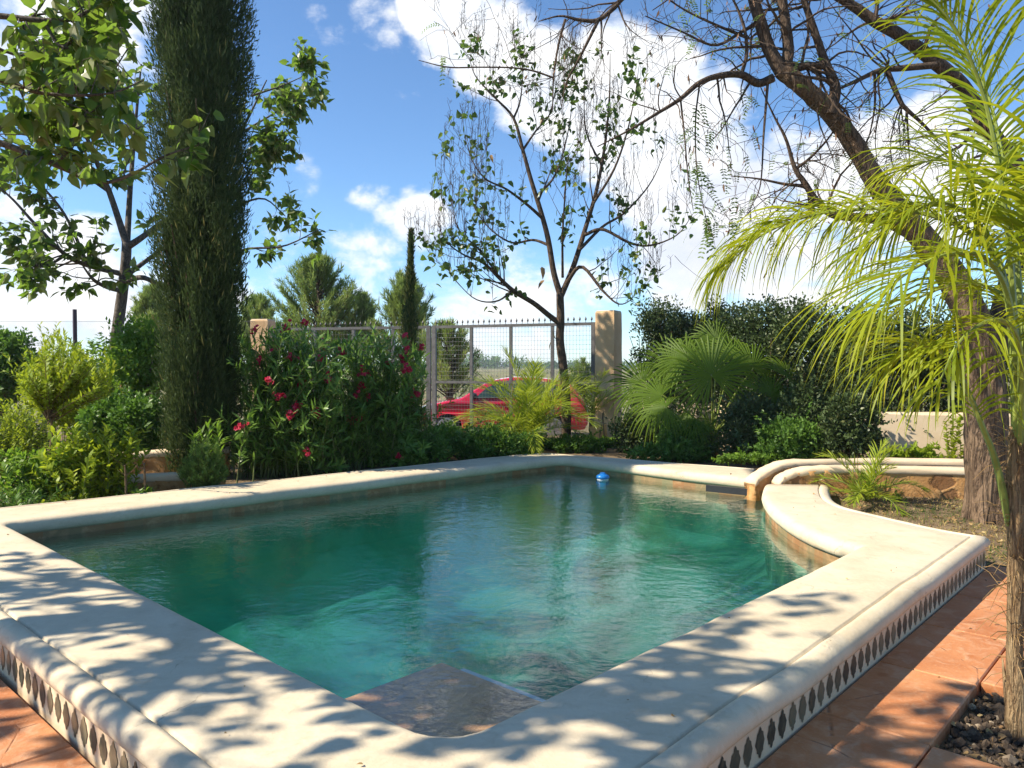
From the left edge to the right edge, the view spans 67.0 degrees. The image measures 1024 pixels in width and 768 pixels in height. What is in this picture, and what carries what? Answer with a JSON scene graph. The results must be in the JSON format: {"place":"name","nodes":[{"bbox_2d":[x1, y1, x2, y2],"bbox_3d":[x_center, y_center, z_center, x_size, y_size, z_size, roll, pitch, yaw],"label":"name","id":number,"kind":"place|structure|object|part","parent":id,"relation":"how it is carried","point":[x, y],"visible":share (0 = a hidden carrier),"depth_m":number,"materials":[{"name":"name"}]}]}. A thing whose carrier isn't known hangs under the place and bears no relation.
{"place":"outdoors","nodes":[
{"label":"outdoors","id":0,"kind":"place"},
{"bbox_2d":[0,565,1023,767],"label":"path","id":1,"kind":"structure","parent":0,"point":[856,725],"depth_m":3.47,"materials":[{"name":"tile"}]},
{"bbox_2d":[0,367,1023,767],"bbox_3d":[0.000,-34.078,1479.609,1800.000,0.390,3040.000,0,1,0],"label":"ground","id":2,"kind":"structure","parent":0,"point":[612,453],"depth_m":8.14,"materials":[{"name":"brown soil"}]},
{"bbox_2d":[0,398,56,474],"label":"garden shrub","id":3,"kind":"object","parent":2,"relation":"on","point":[20,442],"visible":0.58,"depth_m":8.85,"materials":[{"name":"green plant"}]},
{"bbox_2d":[0,325,57,423],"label":"garden shrub","id":4,"kind":"object","parent":2,"relation":"on","point":[9,344],"visible":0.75,"depth_m":13.41,"materials":[{"name":"green plant"}]},
{"bbox_2d":[0,399,60,453],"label":"garden shrub","id":5,"kind":"object","parent":2,"relation":"on","point":[38,425],"visible":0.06,"depth_m":9.88,"materials":[{"name":"green plant"}]},
{"bbox_2d":[0,477,74,507],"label":"garden shrub","id":6,"kind":"object","parent":2,"relation":"on","point":[28,500],"visible":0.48,"depth_m":7.60,"materials":[{"name":"green plant"}]},
{"bbox_2d":[0,444,83,503],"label":"garden shrub","id":7,"kind":"object","parent":2,"relation":"on","point":[11,472],"visible":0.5,"depth_m":8.07,"materials":[{"name":"green plant"}]},
{"bbox_2d":[15,335,95,440],"bbox_3d":[-7.215,0.167,12.340,1.131,1.878,0.657,-1,2,-43],"label":"garden shrub","id":8,"kind":"object","parent":2,"relation":"on","point":[19,340],"visible":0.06,"depth_m":12.21,"materials":[{"name":"green plant"}]},
{"bbox_2d":[2,321,116,454],"bbox_3d":[-4.911,0.242,8.416,1.085,1.884,2.258,-1,2,-36],"label":"lime shrub","id":9,"kind":"object","parent":2,"relation":"on","point":[53,394],"visible":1,"depth_m":8.16,"materials":[{"name":"green plant"}]},
{"bbox_2d":[40,492,98,502],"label":"ground cover","id":10,"kind":"object","parent":2,"relation":"on","point":[66,498],"visible":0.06,"depth_m":7.86,"materials":[{"name":"green plant"}]},
{"bbox_2d":[23,350,140,450],"bbox_3d":[-6.373,0.327,11.249,1.722,1.683,1.346,0,1,0],"label":"garden shrub","id":11,"kind":"object","parent":2,"relation":"on","point":[64,419],"visible":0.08,"depth_m":11.06,"materials":[{"name":"green plant"}]},
{"bbox_2d":[68,334,109,376],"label":"garden shrub","id":12,"kind":"object","parent":2,"relation":"on","point":[91,342],"visible":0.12,"depth_m":14.21,"materials":[{"name":"green plant"}]},
{"bbox_2d":[25,419,152,500],"bbox_3d":[-4.504,0.819,8.197,1.106,0.958,1.197,1,2,40],"label":"garden shrub","id":13,"kind":"object","parent":2,"relation":"on","point":[95,473],"visible":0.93,"depth_m":8.09,"materials":[{"name":"green plant"}]},
{"bbox_2d":[0,0,224,196],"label":"shade tree","id":14,"kind":"object","parent":2,"relation":"on","point":[90,41],"visible":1,"depth_m":4.97,"materials":[{"name":"green plant"}]},
{"bbox_2d":[56,378,168,450],"bbox_3d":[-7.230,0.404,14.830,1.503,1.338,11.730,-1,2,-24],"label":"bush","id":15,"kind":"object","parent":2,"relation":"on","point":[139,410],"visible":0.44,"depth_m":9.98,"materials":[{"name":"green plant"}]},
{"bbox_2d":[0,472,224,495],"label":"wall","id":16,"kind":"structure","parent":2,"relation":"on","point":[166,481],"depth_m":8.67,"materials":[{"name":"stone"}]},
{"bbox_2d":[112,457,137,494],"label":"sapling","id":17,"kind":"object","parent":2,"relation":"on","point":[125,479],"visible":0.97,"depth_m":8.02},
{"bbox_2d":[0,309,255,428],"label":"wire fence","id":18,"kind":"object","parent":2,"relation":"on","point":[74,322],"visible":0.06,"depth_m":16.22,"materials":[{"name":"grey metal"}]},
{"bbox_2d":[90,312,173,398],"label":"garden shrub","id":19,"kind":"object","parent":2,"relation":"on","point":[130,351],"visible":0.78,"depth_m":11.73,"materials":[{"name":"green plant"}]},
{"bbox_2d":[116,484,160,495],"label":"ground cover","id":20,"kind":"object","parent":2,"relation":"on","point":[142,491],"visible":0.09,"depth_m":8.07,"materials":[{"name":"green plant"}]},
{"bbox_2d":[133,455,149,491],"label":"sapling","id":21,"kind":"object","parent":20,"relation":"on","point":[144,472],"visible":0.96,"depth_m":8.07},
{"bbox_2d":[124,283,166,396],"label":"pine tree","id":22,"kind":"object","parent":2,"relation":"on","point":[140,307],"visible":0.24,"depth_m":22.66,"materials":[{"name":"green plant"}]},
{"bbox_2d":[0,8,335,419],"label":"broadleaf tree","id":23,"kind":"object","parent":2,"relation":"on","point":[31,272],"visible":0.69,"depth_m":12.49,"materials":[{"name":"green plant"}]},
{"bbox_2d":[117,446,229,473],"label":"wall","id":24,"kind":"structure","parent":2,"relation":"on","point":[153,463],"depth_m":9.52,"materials":[{"name":"stone"}]},
{"bbox_2d":[141,0,260,475],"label":"cypress tree","id":25,"kind":"object","parent":2,"relation":"on","point":[199,52],"visible":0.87,"depth_m":9.40,"materials":[{"name":"green plant"}]},
{"bbox_2d":[176,430,230,487],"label":"rosemary bush","id":26,"kind":"object","parent":2,"relation":"on","point":[201,468],"visible":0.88,"depth_m":8.41,"materials":[{"name":"green plant"}]},
{"bbox_2d":[183,418,229,466],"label":"garden shrub","id":27,"kind":"object","parent":2,"relation":"on","point":[210,429],"visible":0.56,"depth_m":8.78,"materials":[{"name":"green plant"}]},
{"bbox_2d":[229,291,276,350],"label":"pine tree","id":28,"kind":"object","parent":2,"relation":"on","point":[260,302],"visible":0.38,"depth_m":25.74,"materials":[{"name":"green plant"}]},
{"bbox_2d":[250,319,274,405],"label":"gate pillar","id":29,"kind":"structure","parent":2,"relation":"on","point":[263,323],"depth_m":16.79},
{"bbox_2d":[275,321,430,424],"bbox_3d":[-3.425,-0.190,16.406,3.645,2.270,0.060,0,1,16],"label":"gate leaf","id":30,"kind":"object","parent":29,"relation":"attached to","point":[428,357],"visible":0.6,"depth_m":16.10,"materials":[{"name":"metal"}]},
{"bbox_2d":[201,318,377,482],"bbox_3d":[-2.938,0.152,10.044,2.368,2.110,1.920,0,1,0],"label":"oleander bush","id":31,"kind":"object","parent":2,"relation":"on","point":[291,419],"visible":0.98,"depth_m":9.62,"materials":[{"name":"green plant"}]},
{"bbox_2d":[260,251,376,370],"bbox_3d":[-5.905,-1.470,23.903,3.549,5.479,3.432,0,1,-14],"label":"pine tree","id":32,"kind":"object","parent":2,"relation":"on","point":[328,298],"visible":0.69,"depth_m":23.59,"materials":[{"name":"green plant"}]},
{"bbox_2d":[336,290,384,371],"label":"pine tree","id":33,"kind":"object","parent":2,"relation":"on","point":[365,299],"visible":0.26,"depth_m":24.67,"materials":[{"name":"green plant"}]},
{"bbox_2d":[329,324,462,470],"bbox_3d":[-1.782,0.341,10.870,2.210,2.396,2.040,0,1,0],"label":"oleander bush","id":34,"kind":"object","parent":2,"relation":"on","point":[393,410],"visible":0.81,"depth_m":10.37,"materials":[{"name":"green plant"}]},
{"bbox_2d":[366,268,436,365],"bbox_3d":[-3.091,-1.112,22.522,2.164,4.831,2.262,0,1,16],"label":"pine tree","id":35,"kind":"object","parent":2,"relation":"on","point":[395,300],"visible":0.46,"depth_m":22.11,"materials":[{"name":"green plant"}]},
{"bbox_2d":[353,414,462,467],"bbox_3d":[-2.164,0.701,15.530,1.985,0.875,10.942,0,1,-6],"label":"lantana shrub","id":36,"kind":"object","parent":2,"relation":"on","point":[425,458],"visible":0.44,"depth_m":10.44,"materials":[{"name":"green plant"}]},
{"bbox_2d":[397,227,423,416],"bbox_3d":[-1.705,-0.683,13.185,0.539,4.011,0.499,0,1,0],"label":"cypress tree","id":37,"kind":"object","parent":2,"relation":"on","point":[410,326],"visible":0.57,"depth_m":13.12,"materials":[{"name":"green plant"}]},
{"bbox_2d":[413,314,481,398],"bbox_3d":[-1.795,-0.329,21.472,1.819,3.324,2.030,1,2,27],"label":"pine tree","id":38,"kind":"object","parent":2,"relation":"on","point":[449,364],"visible":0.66,"depth_m":21.31,"materials":[{"name":"green plant"}]},
{"bbox_2d":[97,349,818,368],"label":"distant trees","id":39,"kind":"object","parent":2,"relation":"on","point":[490,364],"visible":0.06,"depth_m":412.75,"materials":[{"name":"green plant"}]},
{"bbox_2d":[19,366,910,409],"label":"field scrub","id":40,"kind":"object","parent":2,"relation":"on","point":[515,375],"visible":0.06,"depth_m":51.76,"materials":[{"name":"green plant"}]},
{"bbox_2d":[422,384,545,460],"bbox_3d":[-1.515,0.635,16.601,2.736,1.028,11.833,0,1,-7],"label":"lantana shrub","id":41,"kind":"object","parent":2,"relation":"on","point":[474,443],"visible":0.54,"depth_m":11.24,"materials":[{"name":"green plant"}]},
{"bbox_2d":[0,453,989,767],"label":"swimming pool","id":42,"kind":"structure","parent":2,"relation":"in","point":[502,647],"depth_m":6.17,"materials":[{"name":"stone"}]},
{"bbox_2d":[35,470,813,566],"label":"pool wall","id":43,"kind":"structure","parent":42,"relation":"in","point":[514,478],"depth_m":8.41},
{"bbox_2d":[596,472,608,488],"bbox_3d":[1.176,1.254,10.034,0.176,0.220,0.176,0,1,0],"label":"pool float","id":44,"kind":"object","parent":43,"relation":"on","point":[601,476],"visible":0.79,"depth_m":9.98,"materials":[{"name":"blue plastic"}]},
{"bbox_2d":[7,463,896,763],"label":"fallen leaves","id":45,"kind":"object","parent":42,"relation":"on","point":[729,617],"visible":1,"depth_m":3.96,"materials":[{"name":"brown plant"}]},
{"bbox_2d":[422,376,588,431],"bbox_3d":[-0.252,0.559,18.619,4.050,1.485,2.080,0,1,0],"label":"parked car","id":46,"kind":"object","parent":2,"relation":"on","point":[480,394],"visible":0.3,"depth_m":17.79,"materials":[{"name":"red paint"}]},
{"bbox_3d":[-0.457,0.125,17.854,0.800,0.410,0.183,0,1,0],"label":"side window","id":47,"kind":"part","parent":46,"relation":"part of","materials":[{"name":"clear glass"}]},
{"bbox_3d":[0.398,0.107,17.860,0.750,0.405,0.181,0,1,0],"label":"side window","id":48,"kind":"part","parent":46,"relation":"part of","materials":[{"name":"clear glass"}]},
{"bbox_2d":[483,425,553,457],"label":"ground cover","id":49,"kind":"object","parent":2,"relation":"on","point":[536,451],"visible":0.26,"depth_m":11.36,"materials":[{"name":"green plant"}]},
{"bbox_2d":[452,346,604,454],"bbox_3d":[0.209,0.265,12.446,2.579,1.871,2.738,0,1,0],"label":"feather palm","id":50,"kind":"object","parent":2,"relation":"on","point":[529,415],"visible":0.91,"depth_m":12.17,"materials":[{"name":"green plant"}]},
{"bbox_2d":[402,0,712,437],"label":"sparse tree","id":51,"kind":"object","parent":2,"relation":"on","point":[559,319],"visible":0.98,"depth_m":12.82,"materials":[{"name":"green plant"}]},
{"bbox_2d":[531,427,591,450],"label":"ground cover","id":52,"kind":"object","parent":2,"relation":"on","point":[549,445],"visible":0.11,"depth_m":12.62,"materials":[{"name":"green plant"}]},
{"bbox_2d":[568,356,590,398],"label":"pine tree","id":53,"kind":"object","parent":2,"relation":"on","point":[583,370],"visible":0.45,"depth_m":26.88,"materials":[{"name":"green plant"}]},
{"bbox_2d":[547,429,613,453],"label":"ground cover","id":54,"kind":"object","parent":2,"relation":"on","point":[566,443],"visible":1,"depth_m":12.12,"materials":[{"name":"green plant"}]},
{"bbox_2d":[554,367,632,433],"bbox_3d":[1.460,0.431,14.320,1.331,1.489,1.243,1,2,44],"label":"feather palm","id":55,"kind":"object","parent":2,"relation":"on","point":[595,403],"visible":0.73,"depth_m":14.21,"materials":[{"name":"green plant"}]},
{"bbox_2d":[589,414,607,437],"bbox_3d":[1.579,0.831,14.086,0.292,0.634,0.305,0,1,-14],"label":"plant pot","id":56,"kind":"object","parent":2,"relation":"on","point":[603,432],"visible":0.6,"depth_m":14.09,"materials":[{"name":"black plastic"}]},
{"bbox_2d":[584,434,630,447],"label":"ground cover","id":57,"kind":"object","parent":2,"relation":"on","point":[608,444],"visible":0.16,"depth_m":13.04,"materials":[{"name":"green plant"}]},
{"bbox_2d":[595,310,621,437],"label":"gate pillar","id":58,"kind":"structure","parent":2,"relation":"on","point":[608,339],"depth_m":14.38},
{"bbox_2d":[432,317,594,435],"bbox_3d":[-0.037,-0.162,15.251,3.459,2.270,0.060,1,1,22],"label":"gate leaf","id":59,"kind":"object","parent":58,"relation":"attached to","point":[471,371],"visible":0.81,"depth_m":15.33,"materials":[{"name":"metal"}]},
{"bbox_2d":[593,386,685,452],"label":"garden shrub","id":60,"kind":"object","parent":2,"relation":"on","point":[631,440],"visible":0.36,"depth_m":12.14,"materials":[{"name":"green plant"}]},
{"bbox_2d":[620,431,711,462],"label":"ground cover","id":61,"kind":"object","parent":2,"relation":"on","point":[668,451],"visible":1,"depth_m":10.89,"materials":[{"name":"green plant"}]},
{"bbox_2d":[655,402,731,461],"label":"garden shrub","id":62,"kind":"object","parent":2,"relation":"on","point":[673,438],"visible":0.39,"depth_m":11.27,"materials":[{"name":"green plant"}]},
{"bbox_2d":[602,315,807,456],"bbox_3d":[2.964,0.038,11.825,3.006,2.314,1.903,0,1,0],"label":"fan palm","id":63,"kind":"object","parent":2,"relation":"on","point":[676,359],"visible":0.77,"depth_m":11.44,"materials":[{"name":"green plant"}]},
{"bbox_2d":[419,0,1023,525],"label":"leaning tree","id":64,"kind":"object","parent":2,"relation":"on","point":[839,122],"visible":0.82,"depth_m":7.21,"materials":[{"name":"brown plant"}]},
{"bbox_2d":[711,446,788,467],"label":"ground cover","id":65,"kind":"object","parent":2,"relation":"on","point":[740,458],"visible":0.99,"depth_m":10.17,"materials":[{"name":"green plant"}]},
{"bbox_2d":[705,374,795,464],"bbox_3d":[3.409,0.541,11.061,1.368,1.356,1.088,0,1,0],"label":"garden shrub","id":66,"kind":"object","parent":2,"relation":"on","point":[741,433],"visible":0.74,"depth_m":10.89,"materials":[{"name":"green plant"}]},
{"bbox_2d":[629,291,887,435],"bbox_3d":[3.717,-0.151,12.454,1.384,2.876,4.598,-1,2,-39],"label":"hedge","id":67,"kind":"object","parent":2,"relation":"on","point":[756,329],"visible":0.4,"depth_m":11.89,"materials":[{"name":"green plant"}]},
{"bbox_2d":[743,396,834,462],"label":"garden shrub","id":68,"kind":"object","parent":2,"relation":"on","point":[792,439],"visible":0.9,"depth_m":10.29,"materials":[{"name":"green plant"}]},
{"bbox_2d":[769,357,845,428],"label":"garden shrub","id":69,"kind":"object","parent":2,"relation":"on","point":[801,399],"visible":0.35,"depth_m":10.70,"materials":[{"name":"green plant"}]},
{"bbox_2d":[636,401,1010,458],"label":"garden wall","id":70,"kind":"structure","parent":2,"relation":"on","point":[920,436],"depth_m":10.35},
{"bbox_2d":[743,458,963,500],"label":"wall","id":71,"kind":"structure","parent":2,"relation":"on","point":[757,481],"depth_m":8.80,"materials":[{"name":"stone"}]},
{"bbox_2d":[813,374,897,458],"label":"garden shrub","id":72,"kind":"object","parent":2,"relation":"on","point":[844,417],"visible":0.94,"depth_m":10.00,"materials":[{"name":"green plant"}]},
{"bbox_2d":[771,465,964,498],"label":"wall","id":73,"kind":"structure","parent":2,"relation":"on","point":[947,482],"depth_m":8.45,"materials":[{"name":"stone"}]},
{"bbox_2d":[810,437,933,516],"bbox_3d":[3.794,0.987,8.170,1.189,0.852,1.155,-1,2,-30],"label":"feather palm","id":74,"kind":"object","parent":2,"relation":"on","point":[865,491],"visible":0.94,"depth_m":8.10,"materials":[{"name":"green plant"}]},
{"bbox_2d":[892,486,906,500],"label":"weed","id":75,"kind":"object","parent":2,"relation":"on","point":[895,494],"visible":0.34,"depth_m":8.19,"materials":[{"name":"green plant"}]},
{"bbox_2d":[881,440,948,457],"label":"ground cover","id":76,"kind":"object","parent":2,"relation":"on","point":[916,451],"visible":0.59,"depth_m":9.56,"materials":[{"name":"green plant"}]},
{"bbox_2d":[830,493,1006,566],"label":"grass","id":77,"kind":"structure","parent":2,"relation":"on","point":[972,530],"depth_m":7.64,"materials":[{"name":"plant"}]},
{"bbox_2d":[838,296,1023,432],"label":"hedge","id":78,"kind":"object","parent":2,"relation":"on","point":[894,404],"visible":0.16,"depth_m":10.75,"materials":[{"name":"green plant"}]},
{"bbox_2d":[942,413,963,458],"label":"yellow shrub","id":79,"kind":"object","parent":2,"relation":"on","point":[954,441],"visible":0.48,"depth_m":9.91,"materials":[{"name":"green plant"}]},
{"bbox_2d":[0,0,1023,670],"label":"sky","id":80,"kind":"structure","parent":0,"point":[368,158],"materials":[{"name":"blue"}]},
{"bbox_2d":[939,692,1023,767],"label":"gravel","id":81,"kind":"structure","parent":0,"point":[970,733],"depth_m":3.30,"materials":[{"name":"grey gravel"}]},
{"bbox_2d":[683,0,1023,740],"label":"feather palm","id":82,"kind":"object","parent":81,"relation":"on","point":[999,212],"visible":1,"depth_m":3.23,"materials":[{"name":"green plant"}]},
{"bbox_2d":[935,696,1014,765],"bbox_3d":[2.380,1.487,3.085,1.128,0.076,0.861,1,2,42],"label":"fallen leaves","id":83,"kind":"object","parent":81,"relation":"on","point":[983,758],"visible":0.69,"depth_m":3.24,"materials":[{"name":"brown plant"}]}
]}

